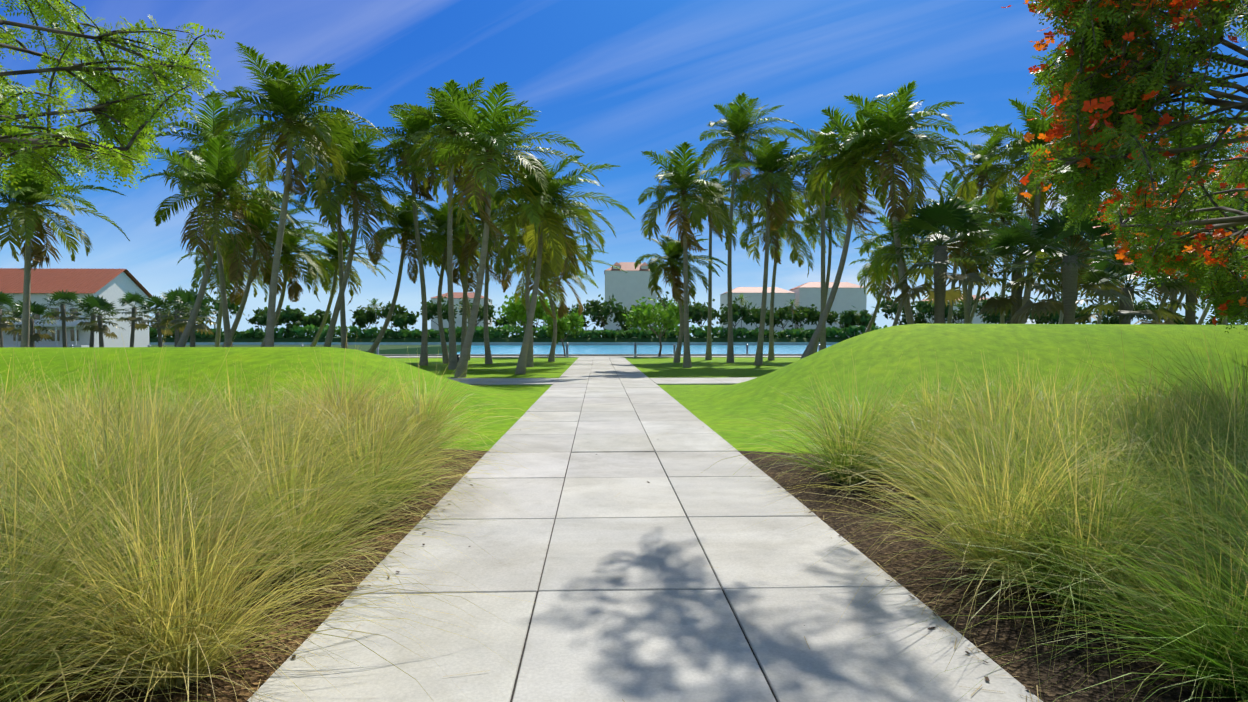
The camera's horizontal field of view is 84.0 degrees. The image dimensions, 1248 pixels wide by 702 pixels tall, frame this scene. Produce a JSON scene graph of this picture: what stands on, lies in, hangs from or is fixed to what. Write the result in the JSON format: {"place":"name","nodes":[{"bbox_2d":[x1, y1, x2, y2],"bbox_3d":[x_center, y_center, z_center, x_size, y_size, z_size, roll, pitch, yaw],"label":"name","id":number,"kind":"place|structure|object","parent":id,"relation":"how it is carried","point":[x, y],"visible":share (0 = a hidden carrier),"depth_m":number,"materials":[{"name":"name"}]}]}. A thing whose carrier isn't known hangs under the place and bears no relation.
{"place":"outdoors","nodes":[
{"label":"outdoors","id":0,"kind":"place"},
{"bbox_2d":[150,345,460,353],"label":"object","id":1,"kind":"structure","parent":0,"point":[403,349],"depth_m":114.46,"materials":[{"name":"green plant"}]},
{"bbox_2d":[0,290,20,346],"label":"fan palm","id":2,"kind":"object","parent":1,"relation":"on","point":[4,298],"visible":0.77,"depth_m":79.54,"materials":[{"name":"green plant"}]},
{"bbox_2d":[5,300,57,346],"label":"fan palm","id":3,"kind":"object","parent":1,"relation":"on","point":[38,309],"visible":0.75,"depth_m":75.48,"materials":[{"name":"green plant"}]},
{"bbox_2d":[41,290,83,346],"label":"fan palm","id":4,"kind":"object","parent":1,"relation":"on","point":[65,296],"visible":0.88,"depth_m":85.14,"materials":[{"name":"green plant"}]},
{"bbox_2d":[0,268,152,346],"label":"waterfront house","id":5,"kind":"structure","parent":1,"relation":"on","point":[112,285],"depth_m":99.35,"materials":[{"name":"white paint"}]},
{"bbox_2d":[68,294,118,346],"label":"fan palm","id":6,"kind":"object","parent":1,"relation":"on","point":[91,343],"visible":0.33,"depth_m":81.63,"materials":[{"name":"green plant"}]},
{"bbox_2d":[74,295,124,346],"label":"fan palm","id":7,"kind":"object","parent":1,"relation":"on","point":[99,303],"visible":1,"depth_m":77.56,"materials":[{"name":"green plant"}]},
{"bbox_2d":[116,291,153,346],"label":"fan palm","id":8,"kind":"object","parent":1,"relation":"on","point":[136,298],"visible":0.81,"depth_m":85.63,"materials":[{"name":"green plant"}]},
{"bbox_2d":[133,295,173,346],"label":"fan palm","id":9,"kind":"object","parent":1,"relation":"on","point":[149,304],"visible":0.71,"depth_m":81.59,"materials":[{"name":"green plant"}]},
{"bbox_2d":[147,287,200,346],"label":"fan palm","id":10,"kind":"object","parent":1,"relation":"on","point":[169,297],"visible":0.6,"depth_m":69.86,"materials":[{"name":"green plant"}]},
{"bbox_2d":[166,288,218,346],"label":"fan palm","id":11,"kind":"object","parent":1,"relation":"on","point":[188,298],"visible":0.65,"depth_m":64.33,"materials":[{"name":"green plant"}]},
{"bbox_2d":[0,324,1247,453],"bbox_3d":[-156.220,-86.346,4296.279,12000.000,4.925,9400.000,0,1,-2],"label":"ground","id":12,"kind":"structure","parent":0,"point":[962,346],"depth_m":14.21,"materials":[{"name":"green plant"}]},
{"bbox_2d":[0,158,129,346],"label":"coconut palm","id":13,"kind":"object","parent":12,"relation":"on","point":[26,216],"visible":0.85,"depth_m":29.97,"materials":[{"name":"plant"}]},
{"bbox_2d":[0,0,224,201],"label":"shade tree","id":14,"kind":"object","parent":12,"relation":"on","point":[130,112],"visible":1,"depth_m":8.28,"materials":[{"name":"green plant"}]},
{"bbox_2d":[183,288,240,332],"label":"palm tree","id":15,"kind":"object","parent":12,"relation":"on","point":[216,302],"visible":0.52,"depth_m":243.85,"materials":[{"name":"green plant"}]},
{"bbox_2d":[146,90,293,346],"bbox_3d":[-19.964,-5.960,35.778,6.691,14.240,7.224,0,1,-2],"label":"coconut palm","id":16,"kind":"object","parent":12,"relation":"on","point":[204,127],"visible":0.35,"depth_m":34.62,"materials":[{"name":"plant"}]},
{"bbox_2d":[178,232,271,346],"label":"coconut palm","id":17,"kind":"object","parent":12,"relation":"on","point":[236,297],"visible":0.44,"depth_m":44.47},
{"bbox_2d":[140,135,315,346],"bbox_3d":[-17.380,-4.077,31.364,7.118,10.744,6.996,-1,1,-23],"label":"coconut palm","id":18,"kind":"object","parent":12,"relation":"on","point":[216,174],"visible":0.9,"depth_m":30.40,"materials":[{"name":"plant"}]},
{"bbox_2d":[246,306,281,328],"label":"tree","id":19,"kind":"object","parent":12,"relation":"on","point":[253,320],"visible":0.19,"depth_m":260.57,"materials":[{"name":"green plant"}]},
{"bbox_2d":[255,308,288,328],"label":"tree","id":20,"kind":"object","parent":12,"relation":"on","point":[262,316],"visible":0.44,"depth_m":242.50,"materials":[{"name":"green plant"}]},
{"bbox_2d":[209,184,344,346],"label":"coconut palm","id":21,"kind":"object","parent":12,"relation":"on","point":[266,277],"visible":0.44,"depth_m":38.97,"materials":[{"name":"plant"}]},
{"bbox_2d":[280,305,310,333],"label":"tree","id":22,"kind":"object","parent":12,"relation":"on","point":[296,316],"visible":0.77,"depth_m":240.97,"materials":[{"name":"green plant"}]},
{"bbox_2d":[199,42,392,346],"bbox_3d":[-12.824,-5.164,28.030,6.394,12.861,7.102,1,1,38],"label":"coconut palm","id":23,"kind":"object","parent":12,"relation":"on","point":[282,96],"visible":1,"depth_m":27.60,"materials":[{"name":"plant"}]},
{"bbox_2d":[244,224,350,346],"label":"coconut palm","id":24,"kind":"object","parent":12,"relation":"on","point":[289,261],"visible":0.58,"depth_m":42.08,"materials":[{"name":"plant"}]},
{"bbox_2d":[303,309,331,326],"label":"tree","id":25,"kind":"object","parent":12,"relation":"on","point":[316,319],"visible":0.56,"depth_m":247.56,"materials":[{"name":"green plant"}]},
{"bbox_2d":[270,110,404,348],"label":"coconut palm","id":26,"kind":"object","parent":12,"relation":"on","point":[351,136],"visible":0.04,"depth_m":38.26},
{"bbox_2d":[305,228,398,346],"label":"coconut palm","id":27,"kind":"object","parent":12,"relation":"on","point":[333,261],"visible":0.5,"depth_m":47.35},
{"bbox_2d":[350,305,378,327],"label":"tree","id":28,"kind":"object","parent":12,"relation":"on","point":[363,317],"visible":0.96,"depth_m":260.40,"materials":[{"name":"green plant"}]},
{"bbox_2d":[298,126,445,346],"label":"coconut palm","id":29,"kind":"object","parent":12,"relation":"on","point":[358,164],"visible":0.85,"depth_m":34.01,"materials":[{"name":"plant"}]},
{"bbox_2d":[375,301,414,329],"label":"tree","id":30,"kind":"object","parent":12,"relation":"on","point":[385,311],"visible":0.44,"depth_m":263.69,"materials":[{"name":"green plant"}]},
{"bbox_2d":[393,311,417,328],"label":"tree","id":31,"kind":"object","parent":12,"relation":"on","point":[400,320],"visible":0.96,"depth_m":243.22,"materials":[{"name":"green plant"}]},
{"bbox_2d":[368,196,452,353],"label":"coconut palm","id":32,"kind":"object","parent":12,"relation":"on","point":[405,218],"visible":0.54,"depth_m":41.97,"materials":[{"name":"plant"}]},
{"bbox_2d":[366,104,484,365],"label":"coconut palm","id":33,"kind":"object","parent":12,"relation":"on","point":[412,125],"visible":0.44,"depth_m":38.13,"materials":[{"name":"plant"}]},
{"bbox_2d":[416,295,458,324],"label":"tree","id":34,"kind":"object","parent":12,"relation":"on","point":[431,309],"visible":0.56,"depth_m":251.74,"materials":[{"name":"green plant"}]},
{"bbox_2d":[70,343,819,357],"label":"bollard lights","id":35,"kind":"object","parent":12,"relation":"on","point":[635,349],"visible":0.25,"depth_m":55.16,"materials":[{"name":"silver metal"}]},
{"bbox_2d":[403,197,495,363],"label":"coconut palm","id":36,"kind":"object","parent":12,"relation":"on","point":[438,245],"visible":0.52,"depth_m":42.14,"materials":[{"name":"plant"}]},
{"bbox_2d":[390,77,532,369],"bbox_3d":[-8.091,-6.056,34.469,6.106,14.409,6.139,1,1,26],"label":"coconut palm","id":37,"kind":"object","parent":12,"relation":"on","point":[444,128],"visible":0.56,"depth_m":33.67,"materials":[{"name":"plant"}]},
{"bbox_2d":[431,292,491,336],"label":"apartment building","id":38,"kind":"structure","parent":12,"relation":"on","point":[457,296],"depth_m":409.98,"materials":[{"name":"beige paint"}]},
{"bbox_2d":[416,210,514,359],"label":"coconut palm","id":39,"kind":"object","parent":12,"relation":"on","point":[472,277],"visible":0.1,"depth_m":47.85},
{"bbox_2d":[457,297,499,337],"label":"tree","id":40,"kind":"object","parent":12,"relation":"on","point":[480,315],"visible":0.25,"depth_m":261.70,"materials":[{"name":"green plant"}]},
{"bbox_2d":[423,108,536,353],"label":"coconut palm","id":41,"kind":"object","parent":12,"relation":"on","point":[445,183],"visible":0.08,"depth_m":42.18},
{"bbox_2d":[438,187,524,363],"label":"coconut palm","id":42,"kind":"object","parent":12,"relation":"on","point":[472,247],"visible":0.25,"depth_m":41.15,"materials":[{"name":"plant"}]},
{"bbox_2d":[149,342,838,344],"bbox_3d":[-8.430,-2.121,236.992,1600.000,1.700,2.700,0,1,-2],"label":"shore revetment wall","id":43,"kind":"structure","parent":12,"relation":"on","point":[501,343],"depth_m":234.55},
{"bbox_2d":[412,81,603,376],"bbox_3d":[-4.279,-4.207,26.905,7.025,11.138,6.269,0,1,-2],"label":"coconut palm","id":44,"kind":"object","parent":12,"relation":"on","point":[498,139],"visible":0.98,"depth_m":26.34,"materials":[{"name":"plant"}]},
{"bbox_2d":[491,198,603,366],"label":"coconut palm","id":45,"kind":"object","parent":12,"relation":"on","point":[527,262],"visible":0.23,"depth_m":36.99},
{"bbox_2d":[479,152,634,374],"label":"coconut palm","id":46,"kind":"object","parent":12,"relation":"on","point":[543,225],"visible":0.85,"depth_m":28.99,"materials":[{"name":"plant"}]},
{"bbox_2d":[501,230,626,361],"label":"coconut palm","id":47,"kind":"object","parent":12,"relation":"on","point":[558,291],"visible":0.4,"depth_m":44.60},
{"bbox_2d":[379,354,801,357],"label":"promenade","id":48,"kind":"structure","parent":12,"relation":"on","point":[587,355],"depth_m":56.56,"materials":[{"name":"concrete"}]},
{"bbox_2d":[495,286,551,332],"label":"promenade tree","id":49,"kind":"object","parent":48,"relation":"on","point":[513,311],"visible":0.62,"depth_m":53.45,"materials":[{"name":"green plant"}]},
{"bbox_2d":[543,308,587,355],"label":"promenade tree","id":50,"kind":"object","parent":48,"relation":"on","point":[571,321],"visible":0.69,"depth_m":55.54,"materials":[{"name":"green plant"}]},
{"bbox_2d":[622,293,691,356],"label":"promenade tree","id":51,"kind":"object","parent":48,"relation":"on","point":[644,317],"visible":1,"depth_m":54.59,"materials":[{"name":"green plant"}]},
{"bbox_2d":[569,304,611,330],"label":"tree","id":52,"kind":"object","parent":12,"relation":"on","point":[590,316],"visible":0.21,"depth_m":264.38,"materials":[{"name":"green plant"}]},
{"bbox_2d":[581,294,628,329],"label":"tree","id":53,"kind":"object","parent":12,"relation":"on","point":[595,309],"visible":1,"depth_m":256.36,"materials":[{"name":"green plant"}]},
{"bbox_2d":[0,447,1243,701],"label":"mulch bed","id":54,"kind":"object","parent":12,"relation":"on","point":[1014,663],"visible":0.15,"depth_m":4.00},
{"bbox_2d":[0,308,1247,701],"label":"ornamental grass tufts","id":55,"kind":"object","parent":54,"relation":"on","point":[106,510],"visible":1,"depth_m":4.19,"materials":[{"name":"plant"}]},
{"bbox_2d":[613,305,635,335],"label":"tree","id":56,"kind":"object","parent":12,"relation":"on","point":[622,321],"visible":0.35,"depth_m":259.72,"materials":[{"name":"green plant"}]},
{"bbox_2d":[604,262,656,336],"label":"apartment building","id":57,"kind":"structure","parent":12,"relation":"on","point":[628,288],"depth_m":412.31,"materials":[{"name":"beige paint"}]},
{"bbox_2d":[247,357,1042,701],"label":"path slabs","id":58,"kind":"structure","parent":12,"relation":"on","point":[631,605],"depth_m":4.25,"materials":[{"name":"concrete"}]},
{"bbox_2d":[244,404,1039,701],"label":"path litter","id":59,"kind":"object","parent":58,"relation":"on","point":[987,679],"visible":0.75,"depth_m":3.92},
{"bbox_2d":[634,232,726,362],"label":"coconut palm","id":60,"kind":"object","parent":12,"relation":"on","point":[673,250],"visible":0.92,"depth_m":42.63,"materials":[{"name":"plant"}]},
{"bbox_2d":[149,324,1233,339],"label":"shore hedge","id":61,"kind":"object","parent":12,"relation":"on","point":[698,332],"visible":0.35,"depth_m":239.65,"materials":[{"name":"green plant"}]},
{"bbox_2d":[638,141,761,367],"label":"coconut palm","id":62,"kind":"object","parent":12,"relation":"on","point":[680,183],"visible":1,"depth_m":35.60,"materials":[{"name":"plant"}]},
{"bbox_2d":[683,299,722,328],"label":"tree","id":63,"kind":"object","parent":12,"relation":"on","point":[698,312],"visible":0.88,"depth_m":256.09,"materials":[{"name":"green plant"}]},
{"bbox_2d":[675,174,759,359],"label":"coconut palm","id":64,"kind":"object","parent":12,"relation":"on","point":[720,203],"visible":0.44,"depth_m":47.59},
{"bbox_2d":[716,297,753,328],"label":"tree","id":65,"kind":"object","parent":12,"relation":"on","point":[738,310],"visible":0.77,"depth_m":250.82,"materials":[{"name":"green plant"}]},
{"bbox_2d":[694,92,809,362],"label":"coconut palm","id":66,"kind":"object","parent":12,"relation":"on","point":[738,121],"visible":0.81,"depth_m":42.41,"materials":[{"name":"plant"}]},
{"bbox_2d":[743,302,769,326],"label":"tree","id":67,"kind":"object","parent":12,"relation":"on","point":[756,317],"visible":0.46,"depth_m":253.68,"materials":[{"name":"green plant"}]},
{"bbox_2d":[720,287,794,336],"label":"apartment building","id":68,"kind":"structure","parent":12,"relation":"on","point":[782,297],"depth_m":411.65,"materials":[{"name":"beige paint"}]},
{"bbox_2d":[725,135,833,364],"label":"coconut palm","id":69,"kind":"object","parent":12,"relation":"on","point":[771,160],"visible":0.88,"depth_m":38.69,"materials":[{"name":"plant"}]},
{"bbox_2d":[766,306,800,329],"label":"tree","id":70,"kind":"object","parent":12,"relation":"on","point":[784,314],"visible":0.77,"depth_m":256.46,"materials":[{"name":"green plant"}]},
{"bbox_2d":[734,189,836,359],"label":"coconut palm","id":71,"kind":"object","parent":12,"relation":"on","point":[783,232],"visible":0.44,"depth_m":47.78,"materials":[{"name":"plant"}]},
{"bbox_2d":[791,304,814,327],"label":"tree","id":72,"kind":"object","parent":12,"relation":"on","point":[802,315],"visible":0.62,"depth_m":264.20,"materials":[{"name":"green plant"}]},
{"bbox_2d":[804,305,840,325],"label":"tree","id":73,"kind":"object","parent":12,"relation":"on","point":[832,317],"visible":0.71,"depth_m":264.29,"materials":[{"name":"green plant"}]},
{"bbox_2d":[789,282,866,336],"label":"apartment building","id":74,"kind":"structure","parent":12,"relation":"on","point":[847,296],"depth_m":415.08,"materials":[{"name":"beige paint"}]},
{"bbox_2d":[775,116,885,350],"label":"coconut palm","id":75,"kind":"object","parent":12,"relation":"on","point":[821,137],"visible":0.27,"depth_m":39.26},
{"bbox_2d":[794,179,884,353],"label":"coconut palm","id":76,"kind":"object","parent":12,"relation":"on","point":[836,215],"visible":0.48,"depth_m":48.02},
{"bbox_2d":[835,305,871,327],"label":"tree","id":77,"kind":"object","parent":12,"relation":"on","point":[848,319],"visible":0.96,"depth_m":248.60,"materials":[{"name":"green plant"}]},
{"bbox_2d":[791,99,948,358],"bbox_3d":[11.506,-4.887,31.820,6.928,12.406,6.008,1,1,29],"label":"coconut palm","id":78,"kind":"object","parent":12,"relation":"on","point":[859,125],"visible":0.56,"depth_m":31.40,"materials":[{"name":"plant"}]},
{"bbox_2d":[810,80,970,324],"bbox_3d":[11.543,-4.878,29.206,6.535,12.324,6.553,0,1,-2],"label":"coconut palm","id":79,"kind":"object","parent":12,"relation":"on","point":[890,132],"visible":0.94,"depth_m":28.80,"materials":[{"name":"plant"}]},
{"bbox_2d":[850,239,932,332],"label":"coconut palm","id":80,"kind":"object","parent":12,"relation":"on","point":[873,288],"visible":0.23,"depth_m":49.61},
{"bbox_2d":[852,212,948,325],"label":"coconut palm","id":81,"kind":"object","parent":12,"relation":"on","point":[875,265],"visible":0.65,"depth_m":43.89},
{"bbox_2d":[873,296,928,324],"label":"tree","id":82,"kind":"object","parent":12,"relation":"on","point":[885,305],"visible":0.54,"depth_m":258.13,"materials":[{"name":"green plant"}]},
{"bbox_2d":[911,297,957,323],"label":"tree","id":83,"kind":"object","parent":12,"relation":"on","point":[923,307],"visible":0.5,"depth_m":256.77,"materials":[{"name":"green plant"}]},
{"bbox_2d":[875,195,1008,323],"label":"fan palm","id":84,"kind":"object","parent":12,"relation":"on","point":[936,217],"visible":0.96,"depth_m":27.32,"materials":[{"name":"green plant"}]},
{"bbox_2d":[916,295,994,323],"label":"apartment building","id":85,"kind":"structure","parent":12,"relation":"on","point":[977,320],"depth_m":435.60,"materials":[{"name":"beige paint"}]},
{"bbox_2d":[927,297,988,323],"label":"tree","id":86,"kind":"object","parent":12,"relation":"on","point":[959,316],"visible":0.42,"depth_m":256.86,"materials":[{"name":"green plant"}]},
{"bbox_2d":[915,171,1018,323],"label":"coconut palm","id":87,"kind":"object","parent":12,"relation":"on","point":[950,193],"visible":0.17,"depth_m":44.65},
{"bbox_2d":[918,193,1026,323],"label":"coconut palm","id":88,"kind":"object","parent":12,"relation":"on","point":[972,204],"visible":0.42,"depth_m":35.49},
{"bbox_2d":[935,123,1025,323],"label":"coconut palm","id":89,"kind":"object","parent":12,"relation":"on","point":[978,157],"visible":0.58,"depth_m":39.33,"materials":[{"name":"plant"}]},
{"bbox_2d":[957,218,1024,321],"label":"coconut palm","id":90,"kind":"object","parent":12,"relation":"on","point":[985,270],"visible":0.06,"depth_m":48.92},
{"bbox_2d":[976,290,1035,323],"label":"tree","id":91,"kind":"object","parent":12,"relation":"on","point":[988,318],"visible":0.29,"depth_m":248.66,"materials":[{"name":"green plant"}]},
{"bbox_2d":[975,188,1061,323],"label":"coconut palm","id":92,"kind":"object","parent":12,"relation":"on","point":[1010,206],"visible":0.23,"depth_m":46.44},
{"bbox_2d":[964,214,1080,323],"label":"fan palm","id":93,"kind":"object","parent":12,"relation":"on","point":[1005,243],"visible":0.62,"depth_m":31.30,"materials":[{"name":"green plant"}]},
{"bbox_2d":[963,95,1127,323],"bbox_3d":[17.599,-4.614,28.697,5.697,11.797,5.896,-1,1,-29],"label":"coconut palm","id":94,"kind":"object","parent":12,"relation":"on","point":[1019,144],"visible":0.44,"depth_m":28.79,"materials":[{"name":"plant"}]},
{"bbox_2d":[1031,295,1075,323],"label":"tree","id":95,"kind":"object","parent":12,"relation":"on","point":[1050,318],"visible":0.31,"depth_m":248.97,"materials":[{"name":"green plant"}]},
{"bbox_2d":[995,203,1137,323],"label":"fan palm","id":96,"kind":"object","parent":12,"relation":"on","point":[1069,265],"visible":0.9,"depth_m":25.90,"materials":[{"name":"green plant"}]},
{"bbox_2d":[1024,196,1109,310],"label":"coconut palm","id":97,"kind":"object","parent":12,"relation":"on","point":[1069,241],"visible":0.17,"depth_m":35.76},
{"bbox_2d":[1020,218,1116,300],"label":"coconut palm","id":98,"kind":"object","parent":12,"relation":"on","point":[1058,269],"visible":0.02,"depth_m":40.20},
{"bbox_2d":[1079,236,1137,323],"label":"coconut palm","id":99,"kind":"object","parent":12,"relation":"on","point":[1100,318],"visible":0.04,"depth_m":52.22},
{"bbox_2d":[1094,295,1153,320],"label":"tree","id":100,"kind":"object","parent":12,"relation":"on","point":[1141,304],"visible":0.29,"depth_m":269.59,"materials":[{"name":"green plant"}]},
{"bbox_2d":[1001,0,1247,332],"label":"flowering tree","id":101,"kind":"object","parent":12,"relation":"on","point":[1112,117],"depth_m":7.59,"materials":[{"name":"green plant"}]},
{"bbox_2d":[1075,242,1204,324],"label":"fan palm","id":102,"kind":"object","parent":12,"relation":"on","point":[1126,313],"visible":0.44,"depth_m":28.42,"materials":[{"name":"green plant"}]},
{"bbox_2d":[1120,268,1204,321],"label":"coconut palm","id":103,"kind":"object","parent":12,"relation":"on","point":[1163,300],"visible":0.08,"depth_m":39.97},
{"bbox_2d":[1132,112,1247,320],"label":"coconut palm","id":104,"kind":"object","parent":12,"relation":"on","point":[1200,139],"visible":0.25,"depth_m":33.86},
{"bbox_2d":[1133,193,1247,324],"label":"fan palm","id":105,"kind":"object","parent":12,"relation":"on","point":[1190,314],"visible":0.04,"depth_m":31.62,"materials":[{"name":"green plant"}]},
{"bbox_2d":[0,0,1247,336],"label":"sky","id":106,"kind":"structure","parent":0,"point":[621,79],"materials":[{"name":"blue"}]},
{"bbox_2d":[457,345,831,353],"bbox_3d":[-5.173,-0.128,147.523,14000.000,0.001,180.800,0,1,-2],"label":"water","id":107,"kind":"structure","parent":0,"point":[626,349],"depth_m":157.91,"materials":[{"name":"teal liquid"}]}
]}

